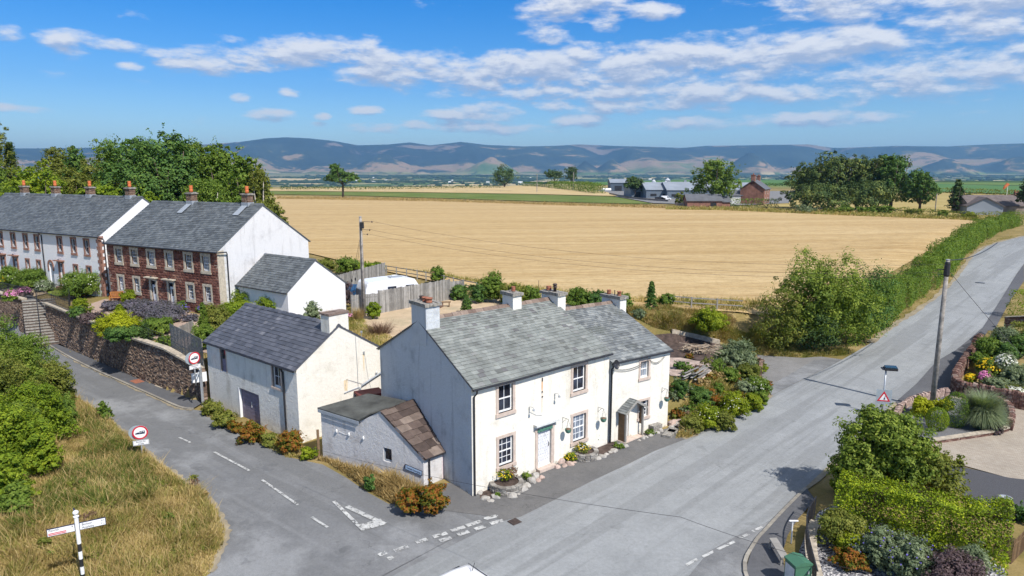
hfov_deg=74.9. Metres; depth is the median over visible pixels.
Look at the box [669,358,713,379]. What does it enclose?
paved terrace
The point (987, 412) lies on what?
ornamental grass
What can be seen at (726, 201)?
stone barn
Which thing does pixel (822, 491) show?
ground
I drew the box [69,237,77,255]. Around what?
window
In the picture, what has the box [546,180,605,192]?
hedge
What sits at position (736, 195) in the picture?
farmhouse
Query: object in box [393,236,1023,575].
road
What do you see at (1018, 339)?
garden plant
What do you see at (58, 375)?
hedge shrub
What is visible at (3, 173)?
tree
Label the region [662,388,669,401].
hanging basket
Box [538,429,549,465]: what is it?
door
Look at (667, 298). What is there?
bush
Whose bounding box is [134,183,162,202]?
tree
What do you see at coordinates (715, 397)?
garden plant
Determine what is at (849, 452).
garden tree
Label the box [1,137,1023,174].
hills
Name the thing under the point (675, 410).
weed tuft
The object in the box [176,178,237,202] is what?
tree
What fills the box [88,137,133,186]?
tree
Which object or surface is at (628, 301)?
bush
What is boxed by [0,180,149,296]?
terrace house
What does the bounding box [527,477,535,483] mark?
edging stone
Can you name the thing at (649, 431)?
flower clump
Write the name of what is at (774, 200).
hedge
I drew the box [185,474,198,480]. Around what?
weed tuft
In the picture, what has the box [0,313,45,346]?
hedge shrub
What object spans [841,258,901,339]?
bush
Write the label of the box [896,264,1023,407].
pavement edge
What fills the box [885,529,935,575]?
garden shrub
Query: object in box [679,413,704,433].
garden plant
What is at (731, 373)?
garden plant
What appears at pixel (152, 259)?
window
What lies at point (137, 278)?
window
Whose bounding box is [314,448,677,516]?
overhead wire
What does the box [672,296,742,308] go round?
rail fence
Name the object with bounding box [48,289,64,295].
lawn
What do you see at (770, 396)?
road edge
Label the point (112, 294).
garden bench
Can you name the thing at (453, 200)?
rough grass
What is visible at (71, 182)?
tree
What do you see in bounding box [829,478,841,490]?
garden shrub
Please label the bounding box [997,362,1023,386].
garden plant
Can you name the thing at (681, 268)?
overhead wire
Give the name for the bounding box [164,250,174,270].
window
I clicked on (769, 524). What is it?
kerb
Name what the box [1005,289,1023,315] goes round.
hedge
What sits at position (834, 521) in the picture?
garden shrub
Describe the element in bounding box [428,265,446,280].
bush
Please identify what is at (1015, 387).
garden plant
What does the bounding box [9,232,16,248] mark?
window
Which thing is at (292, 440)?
weed clump
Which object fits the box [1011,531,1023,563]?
picket fence
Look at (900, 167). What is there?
tree
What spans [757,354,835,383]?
driveway
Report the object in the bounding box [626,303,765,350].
tall grass
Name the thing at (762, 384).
garden plant
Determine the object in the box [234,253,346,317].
garage
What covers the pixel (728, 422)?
garden plant
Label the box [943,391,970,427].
globe shrub
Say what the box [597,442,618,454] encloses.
flower bed
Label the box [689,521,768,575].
side road
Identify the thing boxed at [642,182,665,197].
barn
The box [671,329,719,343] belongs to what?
kerb wall
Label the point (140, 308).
lavender
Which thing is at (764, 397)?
garden plant
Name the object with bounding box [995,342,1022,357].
garden plant
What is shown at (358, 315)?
weed clump
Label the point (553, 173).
tree
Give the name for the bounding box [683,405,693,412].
weed tuft
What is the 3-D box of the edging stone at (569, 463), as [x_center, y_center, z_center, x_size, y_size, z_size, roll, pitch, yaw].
[2.927,8.914,33.890,0.518,0.305,0.357,6,11,31]
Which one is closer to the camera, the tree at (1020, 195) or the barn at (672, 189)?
the tree at (1020, 195)
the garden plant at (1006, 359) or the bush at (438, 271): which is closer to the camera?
the garden plant at (1006, 359)
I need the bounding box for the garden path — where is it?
[27,286,46,295]
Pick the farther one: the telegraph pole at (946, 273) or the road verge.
the road verge
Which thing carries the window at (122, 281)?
in the terrace house at (192, 252)
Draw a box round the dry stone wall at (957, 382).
[950,333,1023,409]
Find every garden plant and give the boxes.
[669,376,688,398]
[673,360,688,368]
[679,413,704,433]
[685,353,693,358]
[689,386,715,407]
[692,401,722,428]
[709,336,758,369]
[709,394,723,406]
[712,382,724,393]
[715,409,737,431]
[717,365,741,381]
[717,390,751,416]
[733,378,758,394]
[737,361,761,379]
[745,393,764,411]
[747,375,772,396]
[756,390,768,404]
[910,395,936,415]
[935,396,954,410]
[963,372,977,382]
[968,351,989,363]
[972,334,1001,356]
[974,355,1003,375]
[976,370,992,381]
[979,376,1014,388]
[988,323,1018,342]
[989,423,1006,434]
[994,351,1018,369]
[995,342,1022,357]
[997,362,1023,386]
[1004,384,1023,391]
[1007,331,1023,355]
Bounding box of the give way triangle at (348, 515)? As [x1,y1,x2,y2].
[333,501,362,530]
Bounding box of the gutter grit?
[747,402,896,563]
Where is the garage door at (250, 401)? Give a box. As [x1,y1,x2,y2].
[241,388,260,423]
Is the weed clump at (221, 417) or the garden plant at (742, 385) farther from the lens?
the garden plant at (742, 385)
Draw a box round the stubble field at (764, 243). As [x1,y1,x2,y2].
[264,196,974,314]
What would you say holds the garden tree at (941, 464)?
on the ground at (822, 491)
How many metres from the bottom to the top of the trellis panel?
2.215 m
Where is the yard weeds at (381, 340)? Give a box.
[346,308,393,345]
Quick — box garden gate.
[51,284,69,309]
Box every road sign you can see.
[128,426,148,453]
[185,352,200,384]
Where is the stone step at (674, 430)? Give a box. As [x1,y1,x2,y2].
[668,425,678,434]
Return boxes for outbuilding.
[317,393,445,485]
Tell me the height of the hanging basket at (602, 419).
0.731 m
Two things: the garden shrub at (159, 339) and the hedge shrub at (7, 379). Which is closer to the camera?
the hedge shrub at (7, 379)
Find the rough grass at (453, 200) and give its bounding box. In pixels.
[277,195,665,207]
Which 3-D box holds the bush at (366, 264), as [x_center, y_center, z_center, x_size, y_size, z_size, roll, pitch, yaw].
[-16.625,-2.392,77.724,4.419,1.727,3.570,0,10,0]
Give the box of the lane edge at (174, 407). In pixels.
[61,353,189,410]
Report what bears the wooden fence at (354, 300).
on the yard at (402, 318)
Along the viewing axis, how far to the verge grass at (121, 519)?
27.04 m
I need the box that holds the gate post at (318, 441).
[316,429,319,457]
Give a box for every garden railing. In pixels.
[0,282,53,303]
[49,293,205,363]
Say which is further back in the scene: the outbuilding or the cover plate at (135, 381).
the cover plate at (135, 381)
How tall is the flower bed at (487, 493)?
0.001 m
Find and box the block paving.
[932,395,1023,478]
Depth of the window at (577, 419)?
34.87 m
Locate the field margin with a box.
[666,205,985,220]
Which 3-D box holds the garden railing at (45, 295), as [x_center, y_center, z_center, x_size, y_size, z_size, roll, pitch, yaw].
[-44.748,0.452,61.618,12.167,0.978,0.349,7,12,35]
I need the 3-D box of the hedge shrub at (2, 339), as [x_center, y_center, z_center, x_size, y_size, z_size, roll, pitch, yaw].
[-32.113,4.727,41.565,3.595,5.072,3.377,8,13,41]
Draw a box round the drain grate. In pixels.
[507,518,521,524]
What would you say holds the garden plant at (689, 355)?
on the soil bed at (674, 342)
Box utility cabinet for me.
[784,552,813,575]
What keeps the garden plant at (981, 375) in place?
on the ground at (822, 491)
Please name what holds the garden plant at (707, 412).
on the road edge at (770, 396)
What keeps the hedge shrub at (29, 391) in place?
on the ground at (822, 491)
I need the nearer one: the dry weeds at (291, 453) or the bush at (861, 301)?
the dry weeds at (291, 453)
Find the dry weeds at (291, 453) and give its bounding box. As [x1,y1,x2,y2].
[205,414,299,457]
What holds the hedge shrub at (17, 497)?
on the verge grass at (121, 519)
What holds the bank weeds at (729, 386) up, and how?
on the ground at (822, 491)
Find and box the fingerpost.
[46,508,105,575]
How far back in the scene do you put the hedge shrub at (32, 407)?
33.13 m
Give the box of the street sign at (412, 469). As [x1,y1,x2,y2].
[404,464,421,475]
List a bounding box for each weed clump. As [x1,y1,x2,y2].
[96,401,114,419]
[200,397,222,415]
[210,406,238,427]
[226,420,242,432]
[235,418,267,444]
[260,430,277,446]
[274,428,306,452]
[300,446,318,460]
[350,307,367,320]
[363,319,397,334]
[363,474,375,490]
[395,486,421,513]
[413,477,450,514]
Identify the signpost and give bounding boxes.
[191,367,206,405]
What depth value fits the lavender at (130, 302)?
57.06 m
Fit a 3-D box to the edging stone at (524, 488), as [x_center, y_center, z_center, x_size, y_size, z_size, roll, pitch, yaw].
[0.494,9.353,31.132,0.497,0.385,0.472,-6,11,-30]
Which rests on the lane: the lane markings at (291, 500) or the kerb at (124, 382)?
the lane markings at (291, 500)
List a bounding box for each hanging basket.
[563,417,570,432]
[599,407,606,421]
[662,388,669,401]
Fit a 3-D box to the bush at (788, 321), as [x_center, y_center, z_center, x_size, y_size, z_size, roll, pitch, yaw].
[21.812,2.149,53.888,4.959,6.097,3.849,0,10,0]
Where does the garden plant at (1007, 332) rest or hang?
on the ground at (822, 491)
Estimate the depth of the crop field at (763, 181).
1150.53 m
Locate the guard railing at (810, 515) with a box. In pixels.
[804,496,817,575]
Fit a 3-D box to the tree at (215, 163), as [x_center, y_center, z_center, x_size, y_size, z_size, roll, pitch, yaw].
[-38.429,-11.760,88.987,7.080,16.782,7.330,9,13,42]
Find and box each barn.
[202,303,380,442]
[608,179,625,190]
[623,187,641,196]
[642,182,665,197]
[662,180,710,198]
[682,194,723,207]
[722,182,748,195]
[722,196,731,206]
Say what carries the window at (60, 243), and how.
in the terrace house at (54, 234)
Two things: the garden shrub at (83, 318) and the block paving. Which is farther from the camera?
the garden shrub at (83, 318)
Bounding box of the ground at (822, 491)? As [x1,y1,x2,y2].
[0,173,1023,575]
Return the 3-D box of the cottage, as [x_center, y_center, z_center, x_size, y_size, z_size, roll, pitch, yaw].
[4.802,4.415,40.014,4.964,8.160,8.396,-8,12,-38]
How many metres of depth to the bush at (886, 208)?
195.61 m
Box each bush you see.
[303,300,322,318]
[317,257,336,270]
[333,254,359,273]
[345,281,354,303]
[355,261,385,270]
[364,302,381,318]
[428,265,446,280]
[449,284,469,299]
[460,295,472,310]
[468,280,489,301]
[477,269,505,299]
[497,280,530,302]
[522,285,541,299]
[566,286,591,305]
[584,288,605,303]
[621,292,633,307]
[631,308,647,319]
[643,281,657,309]
[657,292,675,305]
[674,191,683,202]
[687,306,729,331]
[747,282,809,349]
[766,244,857,343]
[783,181,857,209]
[784,306,847,349]
[795,204,817,212]
[804,246,887,344]
[821,208,840,212]
[838,204,853,211]
[839,180,904,206]
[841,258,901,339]
[855,205,878,212]
[876,205,897,212]
[904,208,923,213]
[935,210,948,216]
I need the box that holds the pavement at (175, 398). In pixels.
[3,285,201,407]
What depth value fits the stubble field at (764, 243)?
115.44 m
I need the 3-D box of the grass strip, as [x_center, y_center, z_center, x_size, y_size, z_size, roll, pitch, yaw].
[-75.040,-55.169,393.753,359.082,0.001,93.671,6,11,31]
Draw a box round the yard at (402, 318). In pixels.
[349,298,570,339]
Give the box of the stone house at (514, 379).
[376,283,613,495]
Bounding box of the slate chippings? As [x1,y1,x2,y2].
[799,504,1005,575]
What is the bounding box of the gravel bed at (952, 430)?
[902,398,1006,437]
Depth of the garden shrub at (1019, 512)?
28.15 m
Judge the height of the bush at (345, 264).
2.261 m
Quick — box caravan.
[356,275,425,302]
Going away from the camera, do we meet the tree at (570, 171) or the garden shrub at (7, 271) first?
the garden shrub at (7, 271)
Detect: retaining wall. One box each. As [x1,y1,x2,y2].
[0,291,26,332]
[43,302,207,401]
[51,302,58,340]
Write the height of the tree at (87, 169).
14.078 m
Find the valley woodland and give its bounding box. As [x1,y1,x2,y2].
[11,174,1023,186]
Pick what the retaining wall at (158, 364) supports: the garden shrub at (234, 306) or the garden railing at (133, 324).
the garden railing at (133, 324)
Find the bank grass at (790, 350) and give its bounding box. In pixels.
[748,327,848,357]
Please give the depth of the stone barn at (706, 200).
232.86 m
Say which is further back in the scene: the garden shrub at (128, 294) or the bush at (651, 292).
the garden shrub at (128, 294)
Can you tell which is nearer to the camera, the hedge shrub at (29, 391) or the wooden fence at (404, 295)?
the hedge shrub at (29, 391)
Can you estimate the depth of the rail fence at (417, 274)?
73.73 m
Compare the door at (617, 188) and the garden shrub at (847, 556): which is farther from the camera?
the door at (617, 188)
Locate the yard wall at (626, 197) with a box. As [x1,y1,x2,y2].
[609,193,667,200]
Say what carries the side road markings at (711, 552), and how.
on the side road at (726, 561)
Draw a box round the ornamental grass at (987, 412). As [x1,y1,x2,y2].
[952,387,1013,431]
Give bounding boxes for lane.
[0,322,516,575]
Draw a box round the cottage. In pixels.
[565,289,673,442]
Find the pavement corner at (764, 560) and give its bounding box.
[747,489,813,575]
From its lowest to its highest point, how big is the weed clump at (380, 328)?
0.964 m
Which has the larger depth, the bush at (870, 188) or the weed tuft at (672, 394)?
the bush at (870, 188)
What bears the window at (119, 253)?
in the terrace house at (192, 252)
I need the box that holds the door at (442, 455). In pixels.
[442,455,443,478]
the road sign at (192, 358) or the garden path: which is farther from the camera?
the garden path
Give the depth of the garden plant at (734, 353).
49.64 m
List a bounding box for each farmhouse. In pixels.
[725,190,742,203]
[739,173,770,204]
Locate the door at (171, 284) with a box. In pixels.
[170,283,174,303]
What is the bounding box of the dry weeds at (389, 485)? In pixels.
[317,456,425,503]
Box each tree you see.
[0,123,18,181]
[0,141,22,188]
[0,159,10,184]
[0,160,71,196]
[0,181,19,195]
[33,146,80,180]
[47,166,93,193]
[59,144,91,178]
[71,158,121,191]
[74,176,121,195]
[85,135,184,195]
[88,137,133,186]
[90,137,206,200]
[118,122,214,201]
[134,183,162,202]
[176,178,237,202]
[179,135,222,183]
[193,136,247,190]
[203,169,239,202]
[219,152,279,203]
[242,166,276,204]
[261,202,288,223]
[323,163,361,196]
[489,164,518,186]
[544,169,563,184]
[564,165,577,181]
[623,176,643,196]
[685,157,744,198]
[777,159,826,203]
[801,150,870,207]
[824,402,941,505]
[827,439,891,501]
[835,153,882,208]
[864,159,907,206]
[874,153,913,205]
[902,168,942,208]
[905,445,972,507]
[945,179,966,211]
[1015,179,1023,201]
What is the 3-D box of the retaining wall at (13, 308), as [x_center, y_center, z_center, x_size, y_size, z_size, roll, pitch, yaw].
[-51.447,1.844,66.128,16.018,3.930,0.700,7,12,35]
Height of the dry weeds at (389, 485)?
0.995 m
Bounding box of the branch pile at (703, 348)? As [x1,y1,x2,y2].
[678,343,720,355]
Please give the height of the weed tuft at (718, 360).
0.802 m
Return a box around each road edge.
[77,396,231,571]
[683,395,772,438]
[867,236,1022,342]
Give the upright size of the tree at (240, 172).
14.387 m
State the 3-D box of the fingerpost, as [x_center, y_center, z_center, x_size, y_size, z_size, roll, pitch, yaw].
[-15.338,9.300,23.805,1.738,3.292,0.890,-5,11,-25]
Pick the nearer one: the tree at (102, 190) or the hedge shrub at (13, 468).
the hedge shrub at (13, 468)
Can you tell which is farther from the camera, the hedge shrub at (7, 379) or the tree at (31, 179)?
the tree at (31, 179)
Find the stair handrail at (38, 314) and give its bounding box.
[35,290,41,340]
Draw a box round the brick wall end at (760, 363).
[756,356,762,375]
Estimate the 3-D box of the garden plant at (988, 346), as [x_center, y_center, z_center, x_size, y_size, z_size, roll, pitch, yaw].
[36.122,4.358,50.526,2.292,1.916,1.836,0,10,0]
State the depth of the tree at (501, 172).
626.55 m
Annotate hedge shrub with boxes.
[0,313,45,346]
[0,331,59,367]
[0,336,15,391]
[0,336,55,400]
[0,348,48,404]
[0,380,86,440]
[0,399,57,458]
[0,446,41,495]
[0,479,34,515]
[3,399,54,440]
[14,414,65,476]
[30,353,77,399]
[52,391,79,430]
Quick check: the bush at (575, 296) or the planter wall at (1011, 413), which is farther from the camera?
the bush at (575, 296)
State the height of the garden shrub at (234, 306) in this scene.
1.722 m
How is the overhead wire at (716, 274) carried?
attached to the telegraph pole at (946, 273)
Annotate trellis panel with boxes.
[169,323,203,365]
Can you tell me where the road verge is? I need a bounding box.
[840,235,1020,354]
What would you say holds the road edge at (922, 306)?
on the road at (769, 461)
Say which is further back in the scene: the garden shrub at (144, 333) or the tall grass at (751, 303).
the tall grass at (751, 303)
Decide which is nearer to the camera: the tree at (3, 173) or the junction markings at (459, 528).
the junction markings at (459, 528)
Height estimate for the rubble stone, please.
0.452 m
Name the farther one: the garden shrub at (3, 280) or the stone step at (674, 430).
the garden shrub at (3, 280)
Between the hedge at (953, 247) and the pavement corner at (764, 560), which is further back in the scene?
the hedge at (953, 247)
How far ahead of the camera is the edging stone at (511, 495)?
30.34 m
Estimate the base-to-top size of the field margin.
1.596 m
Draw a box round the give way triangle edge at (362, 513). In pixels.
[345,505,385,523]
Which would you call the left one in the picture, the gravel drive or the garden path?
the garden path
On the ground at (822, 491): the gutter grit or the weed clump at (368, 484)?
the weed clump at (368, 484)
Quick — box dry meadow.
[764,190,1003,214]
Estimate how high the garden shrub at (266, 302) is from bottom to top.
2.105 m
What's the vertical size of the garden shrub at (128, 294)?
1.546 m
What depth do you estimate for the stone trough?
38.17 m
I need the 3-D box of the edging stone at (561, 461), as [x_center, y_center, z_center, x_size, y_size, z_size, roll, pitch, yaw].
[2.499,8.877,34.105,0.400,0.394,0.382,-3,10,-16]
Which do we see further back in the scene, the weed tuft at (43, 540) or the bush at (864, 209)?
the bush at (864, 209)
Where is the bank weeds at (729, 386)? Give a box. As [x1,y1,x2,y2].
[675,371,762,437]
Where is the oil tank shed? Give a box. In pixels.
[354,387,380,396]
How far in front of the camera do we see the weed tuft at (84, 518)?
28.06 m
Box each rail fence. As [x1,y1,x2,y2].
[386,265,476,285]
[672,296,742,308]
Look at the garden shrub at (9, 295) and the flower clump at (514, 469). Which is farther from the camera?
the garden shrub at (9, 295)
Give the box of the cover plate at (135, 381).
[131,379,144,383]
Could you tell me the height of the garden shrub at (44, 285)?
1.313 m
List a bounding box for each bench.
[109,291,122,300]
[769,538,786,565]
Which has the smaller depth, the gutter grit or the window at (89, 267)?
the gutter grit
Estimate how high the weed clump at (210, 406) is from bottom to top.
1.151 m
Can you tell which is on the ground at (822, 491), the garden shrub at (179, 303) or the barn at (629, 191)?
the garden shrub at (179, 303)
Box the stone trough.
[648,422,661,431]
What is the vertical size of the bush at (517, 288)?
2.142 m
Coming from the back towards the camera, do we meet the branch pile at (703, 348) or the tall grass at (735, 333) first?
the tall grass at (735, 333)
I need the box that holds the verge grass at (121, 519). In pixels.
[0,393,225,575]
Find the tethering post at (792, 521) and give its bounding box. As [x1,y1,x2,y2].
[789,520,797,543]
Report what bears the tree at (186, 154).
on the ground at (822, 491)
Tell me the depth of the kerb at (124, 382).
47.17 m
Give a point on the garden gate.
(61, 302)
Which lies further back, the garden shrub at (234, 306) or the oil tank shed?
the garden shrub at (234, 306)
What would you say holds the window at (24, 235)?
in the terrace house at (54, 234)
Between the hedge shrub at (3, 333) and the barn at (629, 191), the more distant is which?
the barn at (629, 191)
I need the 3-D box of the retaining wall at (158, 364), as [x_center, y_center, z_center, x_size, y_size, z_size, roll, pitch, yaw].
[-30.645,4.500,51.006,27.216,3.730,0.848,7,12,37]
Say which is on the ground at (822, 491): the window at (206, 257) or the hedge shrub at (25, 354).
the hedge shrub at (25, 354)
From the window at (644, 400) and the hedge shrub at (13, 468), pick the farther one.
the window at (644, 400)
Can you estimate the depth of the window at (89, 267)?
63.95 m
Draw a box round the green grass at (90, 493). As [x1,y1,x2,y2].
[0,407,164,535]
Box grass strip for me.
[270,191,651,203]
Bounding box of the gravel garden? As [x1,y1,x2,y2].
[88,299,206,352]
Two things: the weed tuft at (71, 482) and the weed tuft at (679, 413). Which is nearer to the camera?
the weed tuft at (71, 482)
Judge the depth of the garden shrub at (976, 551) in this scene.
23.72 m
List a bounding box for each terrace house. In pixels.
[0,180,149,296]
[102,185,310,312]
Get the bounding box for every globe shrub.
[925,406,949,430]
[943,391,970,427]
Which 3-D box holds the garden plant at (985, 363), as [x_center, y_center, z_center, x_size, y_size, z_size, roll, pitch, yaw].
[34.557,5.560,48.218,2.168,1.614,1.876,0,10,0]
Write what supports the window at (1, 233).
in the terrace house at (54, 234)
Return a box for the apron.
[393,428,683,519]
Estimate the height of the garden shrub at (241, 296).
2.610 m
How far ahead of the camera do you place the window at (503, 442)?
31.66 m
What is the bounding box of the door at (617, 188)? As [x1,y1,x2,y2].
[615,186,621,190]
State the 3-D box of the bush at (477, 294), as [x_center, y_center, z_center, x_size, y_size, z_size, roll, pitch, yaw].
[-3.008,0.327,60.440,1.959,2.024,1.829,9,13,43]
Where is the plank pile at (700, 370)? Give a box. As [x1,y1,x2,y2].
[681,365,709,379]
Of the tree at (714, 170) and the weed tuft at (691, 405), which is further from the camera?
the tree at (714, 170)
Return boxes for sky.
[0,0,1023,147]
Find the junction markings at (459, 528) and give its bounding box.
[378,515,502,559]
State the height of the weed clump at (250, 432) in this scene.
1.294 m
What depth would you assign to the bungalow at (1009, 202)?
200.69 m
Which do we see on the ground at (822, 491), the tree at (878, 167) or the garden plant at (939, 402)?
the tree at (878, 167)
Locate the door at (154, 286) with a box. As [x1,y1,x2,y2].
[152,280,156,300]
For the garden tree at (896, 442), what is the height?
5.072 m
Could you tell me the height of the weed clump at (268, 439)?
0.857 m
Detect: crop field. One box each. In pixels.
[593,180,797,184]
[930,184,1020,193]
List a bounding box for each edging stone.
[480,495,489,500]
[491,494,499,498]
[507,492,516,498]
[521,485,528,491]
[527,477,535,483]
[532,472,538,478]
[558,458,564,463]
[565,461,574,465]
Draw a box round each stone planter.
[489,474,523,495]
[571,445,598,461]
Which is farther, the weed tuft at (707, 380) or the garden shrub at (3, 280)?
the garden shrub at (3, 280)
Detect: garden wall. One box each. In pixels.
[70,293,88,298]
[805,519,822,575]
[1004,316,1023,327]
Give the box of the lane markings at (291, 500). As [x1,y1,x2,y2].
[179,437,328,527]
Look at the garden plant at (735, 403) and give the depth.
40.04 m
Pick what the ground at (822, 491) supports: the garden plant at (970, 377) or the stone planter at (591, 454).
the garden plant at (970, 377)
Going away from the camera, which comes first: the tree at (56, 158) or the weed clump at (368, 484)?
the weed clump at (368, 484)
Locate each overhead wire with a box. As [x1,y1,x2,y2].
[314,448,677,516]
[370,234,943,277]
[372,221,938,264]
[374,230,943,273]
[681,517,866,572]
[950,242,997,260]
[950,272,1023,357]
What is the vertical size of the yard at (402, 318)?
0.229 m
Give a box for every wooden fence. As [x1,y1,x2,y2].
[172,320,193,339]
[337,262,385,283]
[350,292,380,313]
[378,279,449,312]
[450,280,463,299]
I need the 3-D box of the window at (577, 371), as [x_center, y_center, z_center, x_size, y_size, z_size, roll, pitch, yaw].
[3.417,4.652,34.290,1.110,1.640,0.991,0,10,0]
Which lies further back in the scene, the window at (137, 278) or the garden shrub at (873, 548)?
the window at (137, 278)
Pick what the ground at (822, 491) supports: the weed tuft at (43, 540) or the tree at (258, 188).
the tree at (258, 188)
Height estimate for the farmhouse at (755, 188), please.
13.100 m
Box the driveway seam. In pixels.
[770,359,841,394]
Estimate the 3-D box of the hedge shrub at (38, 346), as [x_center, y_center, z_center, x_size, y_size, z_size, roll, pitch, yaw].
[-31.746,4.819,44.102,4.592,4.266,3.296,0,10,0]
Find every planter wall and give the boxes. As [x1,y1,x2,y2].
[894,387,950,414]
[929,426,1009,443]
[994,396,1015,430]
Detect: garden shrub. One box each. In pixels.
[0,264,19,286]
[0,272,6,287]
[1,287,18,301]
[13,266,46,287]
[16,285,33,296]
[33,279,56,291]
[55,266,102,297]
[65,305,85,317]
[69,297,93,312]
[78,311,106,324]
[91,309,142,336]
[96,324,141,341]
[115,304,125,314]
[118,288,135,301]
[138,316,176,335]
[140,323,154,340]
[155,334,172,346]
[175,300,187,309]
[189,321,214,348]
[197,302,208,327]
[206,302,231,329]
[216,298,251,316]
[231,287,249,301]
[255,294,275,308]
[814,506,867,547]
[827,545,871,571]
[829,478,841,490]
[833,530,863,554]
[849,523,899,571]
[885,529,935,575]
[921,543,989,575]
[954,538,996,574]
[1012,500,1023,522]
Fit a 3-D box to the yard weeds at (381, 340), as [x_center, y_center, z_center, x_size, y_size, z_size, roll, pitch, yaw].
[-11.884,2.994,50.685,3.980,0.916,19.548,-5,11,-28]
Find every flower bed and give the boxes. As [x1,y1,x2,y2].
[480,489,493,497]
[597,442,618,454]
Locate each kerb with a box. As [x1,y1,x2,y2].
[0,288,193,409]
[743,487,806,575]
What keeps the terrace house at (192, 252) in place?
on the ground at (822, 491)
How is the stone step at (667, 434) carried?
on the ground at (822, 491)
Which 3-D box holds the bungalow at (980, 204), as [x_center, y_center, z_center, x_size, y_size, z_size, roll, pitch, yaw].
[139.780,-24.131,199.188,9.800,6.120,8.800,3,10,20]
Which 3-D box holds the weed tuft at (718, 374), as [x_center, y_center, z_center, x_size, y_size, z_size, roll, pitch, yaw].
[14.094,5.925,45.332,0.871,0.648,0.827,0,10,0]
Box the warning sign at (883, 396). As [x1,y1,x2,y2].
[875,365,897,408]
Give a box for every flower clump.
[495,468,512,480]
[506,464,517,476]
[522,471,531,479]
[563,451,577,460]
[573,442,590,453]
[613,442,626,448]
[644,428,656,434]
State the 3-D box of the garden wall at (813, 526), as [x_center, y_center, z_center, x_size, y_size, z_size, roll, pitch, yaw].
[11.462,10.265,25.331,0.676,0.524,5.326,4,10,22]
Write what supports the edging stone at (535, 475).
on the ground at (822, 491)
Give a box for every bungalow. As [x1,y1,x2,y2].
[950,190,1023,213]
[958,196,1005,214]
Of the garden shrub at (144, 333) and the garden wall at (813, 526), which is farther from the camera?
the garden shrub at (144, 333)
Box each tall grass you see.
[406,267,766,313]
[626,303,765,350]
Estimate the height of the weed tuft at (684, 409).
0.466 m
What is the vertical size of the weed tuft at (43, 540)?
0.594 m
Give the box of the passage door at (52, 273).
[50,264,54,283]
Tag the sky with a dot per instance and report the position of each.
(639, 73)
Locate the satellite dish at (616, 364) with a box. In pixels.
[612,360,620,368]
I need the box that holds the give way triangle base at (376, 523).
[357,519,384,529]
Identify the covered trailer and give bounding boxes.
[347,284,356,300]
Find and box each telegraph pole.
[346,216,372,315]
[930,259,950,405]
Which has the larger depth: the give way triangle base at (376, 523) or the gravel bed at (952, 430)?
the gravel bed at (952, 430)
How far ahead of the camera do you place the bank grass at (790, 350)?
54.60 m
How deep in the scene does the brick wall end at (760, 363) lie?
49.24 m
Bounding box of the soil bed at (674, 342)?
[655,333,722,366]
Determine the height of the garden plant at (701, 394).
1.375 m
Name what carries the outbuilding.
on the ground at (822, 491)
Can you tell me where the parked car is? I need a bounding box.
[439,563,488,575]
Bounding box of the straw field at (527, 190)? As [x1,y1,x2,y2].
[270,186,615,195]
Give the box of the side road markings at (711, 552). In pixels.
[685,526,762,565]
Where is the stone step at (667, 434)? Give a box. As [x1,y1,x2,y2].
[662,428,673,438]
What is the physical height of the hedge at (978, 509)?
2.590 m
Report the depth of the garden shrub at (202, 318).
47.87 m
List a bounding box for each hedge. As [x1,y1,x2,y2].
[279,185,502,189]
[521,181,550,186]
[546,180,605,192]
[730,198,779,207]
[764,183,793,185]
[833,468,1015,575]
[841,257,940,346]
[876,207,1021,219]
[911,209,1023,288]
[941,187,1019,194]
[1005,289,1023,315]
[1010,320,1023,331]
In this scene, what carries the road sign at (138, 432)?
on the ground at (822, 491)
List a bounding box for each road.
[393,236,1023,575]
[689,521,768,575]
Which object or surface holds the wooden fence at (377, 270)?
on the ground at (822, 491)
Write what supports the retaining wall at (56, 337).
on the ground at (822, 491)
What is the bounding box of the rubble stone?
[667,420,675,425]
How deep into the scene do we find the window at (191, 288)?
55.89 m
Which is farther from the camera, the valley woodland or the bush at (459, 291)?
the valley woodland
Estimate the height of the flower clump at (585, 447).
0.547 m
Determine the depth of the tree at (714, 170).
237.03 m
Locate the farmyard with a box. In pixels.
[598,190,794,204]
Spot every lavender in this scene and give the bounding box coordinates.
[99,300,120,309]
[115,298,151,310]
[126,299,183,316]
[141,304,193,320]
[182,313,198,321]
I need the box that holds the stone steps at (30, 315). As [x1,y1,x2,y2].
[22,298,59,345]
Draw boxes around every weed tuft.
[25,519,35,529]
[36,536,51,548]
[64,476,76,486]
[78,511,90,520]
[91,552,101,564]
[104,500,116,509]
[163,512,175,520]
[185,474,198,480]
[189,478,199,485]
[669,390,678,399]
[670,407,678,414]
[676,410,684,418]
[678,406,689,411]
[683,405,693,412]
[684,363,693,372]
[688,400,695,409]
[700,356,713,367]
[702,377,710,385]
[705,373,717,380]
[710,361,718,370]
[714,358,725,368]
[715,370,726,379]
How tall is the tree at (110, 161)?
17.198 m
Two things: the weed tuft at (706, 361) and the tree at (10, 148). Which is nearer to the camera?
the weed tuft at (706, 361)
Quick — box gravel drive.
[950,464,1023,520]
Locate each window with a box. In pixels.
[0,231,3,247]
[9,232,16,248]
[22,233,28,249]
[25,258,30,269]
[33,234,40,251]
[36,259,41,268]
[56,236,63,253]
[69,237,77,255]
[72,264,78,271]
[82,238,90,256]
[85,265,91,273]
[113,246,123,264]
[116,274,125,292]
[129,247,138,266]
[132,276,141,294]
[145,248,156,268]
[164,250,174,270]
[182,252,193,272]
[185,282,195,302]
[200,253,211,274]
[202,284,213,304]
[270,366,282,391]
[384,448,391,461]
[495,381,515,418]
[496,431,516,471]
[570,362,587,396]
[570,409,587,446]
[637,397,649,420]
[638,357,650,381]

